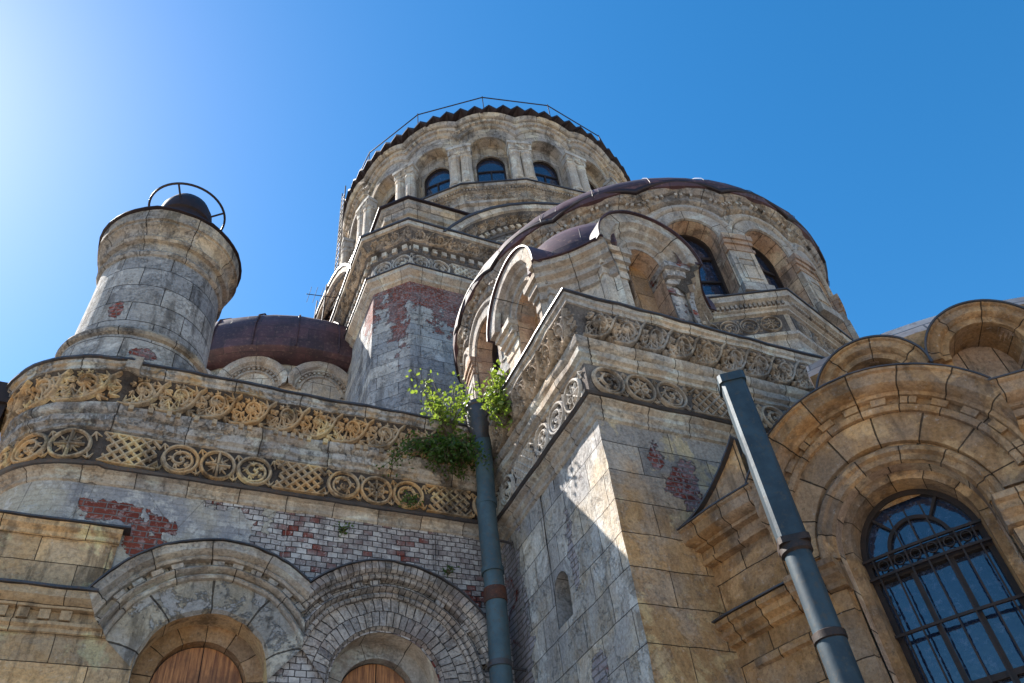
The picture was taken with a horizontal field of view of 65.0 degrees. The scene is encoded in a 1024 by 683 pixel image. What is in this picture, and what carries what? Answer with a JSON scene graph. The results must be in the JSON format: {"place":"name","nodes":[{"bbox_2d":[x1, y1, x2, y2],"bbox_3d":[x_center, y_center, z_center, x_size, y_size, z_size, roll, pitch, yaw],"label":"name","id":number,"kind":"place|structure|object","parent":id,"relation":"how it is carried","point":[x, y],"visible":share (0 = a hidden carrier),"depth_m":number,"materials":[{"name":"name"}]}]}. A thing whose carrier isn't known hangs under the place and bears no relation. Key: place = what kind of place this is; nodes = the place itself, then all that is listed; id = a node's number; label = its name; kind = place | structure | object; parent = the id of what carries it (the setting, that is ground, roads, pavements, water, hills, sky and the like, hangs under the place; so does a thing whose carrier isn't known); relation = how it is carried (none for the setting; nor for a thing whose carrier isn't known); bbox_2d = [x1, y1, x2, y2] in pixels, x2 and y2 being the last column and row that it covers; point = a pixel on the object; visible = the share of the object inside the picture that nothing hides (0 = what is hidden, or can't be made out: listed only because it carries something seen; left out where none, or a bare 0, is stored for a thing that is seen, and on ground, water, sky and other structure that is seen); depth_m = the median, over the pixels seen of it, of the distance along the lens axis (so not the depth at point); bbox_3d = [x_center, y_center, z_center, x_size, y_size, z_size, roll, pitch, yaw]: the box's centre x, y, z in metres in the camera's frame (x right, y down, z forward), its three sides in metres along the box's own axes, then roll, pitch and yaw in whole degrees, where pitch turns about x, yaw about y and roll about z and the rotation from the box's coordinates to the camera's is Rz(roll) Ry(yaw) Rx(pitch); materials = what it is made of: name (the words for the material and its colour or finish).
{"place":"outdoors","nodes":[
{"label":"outdoors","id":0,"kind":"place"},
{"bbox_2d":[0,0,1023,382],"label":"sky","id":1,"kind":"structure","parent":0,"point":[892,131],"materials":[{"name":"blue"}]},
{"label":"ground","id":2,"kind":"structure","parent":0,"visible":0},
{"bbox_2d":[0,96,1023,682],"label":"church","id":3,"kind":"structure","parent":2,"relation":"on","point":[188,480],"depth_m":9.91,"materials":[{"name":"stone"}]},
{"bbox_2d":[0,381,11,431],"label":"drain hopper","id":4,"kind":"object","parent":3,"relation":"attached to","point":[5,396],"visible":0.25,"depth_m":10.46,"materials":[{"name":"metal"}]},
{"bbox_2d":[129,615,267,682],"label":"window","id":5,"kind":"structure","parent":3,"relation":"in","point":[203,648],"depth_m":9.02,"materials":[{"name":"wood"}]},
{"bbox_2d":[307,284,336,319],"bbox_3d":[-6.325,-1.032,26.823,1.207,2.601,0.750,13,-48,-20],"label":"aerial","id":6,"kind":"object","parent":3,"relation":"attached to","point":[325,296],"visible":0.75,"depth_m":27.15,"materials":[{"name":"metal"}]},
{"bbox_2d":[334,185,345,272],"bbox_3d":[-7.900,-3.508,36.283,0.060,11.700,0.554,16,-50,-22],"label":"ladder","id":7,"kind":"object","parent":3,"relation":"attached to","point":[340,236],"visible":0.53,"depth_m":37.96,"materials":[{"name":"metal"}]},
{"bbox_2d":[333,521,354,536],"bbox_3d":[-2.160,2.416,10.351,0.308,0.244,0.238,13,-48,-20],"label":"weed","id":8,"kind":"object","parent":3,"relation":"attached to","point":[343,529],"visible":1,"depth_m":10.34,"materials":[{"name":"green plant"}]},
{"bbox_2d":[327,632,438,682],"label":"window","id":9,"kind":"structure","parent":3,"relation":"in","point":[375,657],"depth_m":9.73,"materials":[{"name":"wood"}]},
{"bbox_2d":[395,487,423,508],"bbox_3d":[-1.398,2.139,10.868,0.403,0.318,0.252,6,-46,-13],"label":"weed","id":10,"kind":"object","parent":3,"relation":"attached to","point":[406,498],"visible":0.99,"depth_m":10.83,"materials":[{"name":"green plant"}]},
{"bbox_2d":[375,428,497,483],"bbox_3d":[-0.958,1.663,11.462,1.944,0.745,1.085,13,-48,-20],"label":"creeper","id":11,"kind":"object","parent":3,"relation":"on","point":[451,450],"visible":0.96,"depth_m":11.36,"materials":[{"name":"green plant"}]},
{"bbox_2d":[405,368,472,438],"bbox_3d":[-1.023,0.984,12.109,0.793,1.212,1.023,-29,-48,20],"label":"bush","id":12,"kind":"object","parent":3,"relation":"attached to","point":[438,408],"visible":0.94,"depth_m":12.03,"materials":[{"name":"green plant"}]},
{"bbox_2d":[441,564,459,577],"bbox_3d":[-0.829,3.020,10.532,0.254,0.264,0.250,-37,-52,26],"label":"weed","id":13,"kind":"object","parent":3,"relation":"attached to","point":[448,571],"visible":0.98,"depth_m":10.55,"materials":[{"name":"green plant"}]},
{"bbox_2d":[472,359,512,430],"bbox_3d":[-0.175,0.803,11.645,0.840,1.186,0.658,13,-48,-20],"label":"bush","id":14,"kind":"object","parent":3,"relation":"attached to","point":[499,410],"visible":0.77,"depth_m":11.46,"materials":[{"name":"green plant"}]},
{"bbox_2d":[464,398,526,682],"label":"downpipe","id":15,"kind":"object","parent":3,"relation":"attached to","point":[500,667],"visible":0.94,"depth_m":10.36,"materials":[{"name":"metal"}]},
{"bbox_2d":[717,370,864,682],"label":"downpipe","id":16,"kind":"object","parent":3,"relation":"attached to","point":[795,550],"visible":1,"depth_m":7.05,"materials":[{"name":"metal"}]},
{"bbox_2d":[836,463,1023,682],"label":"window","id":17,"kind":"structure","parent":3,"relation":"in","point":[936,577],"depth_m":7.16,"materials":[{"name":"blue glass"}]}
]}

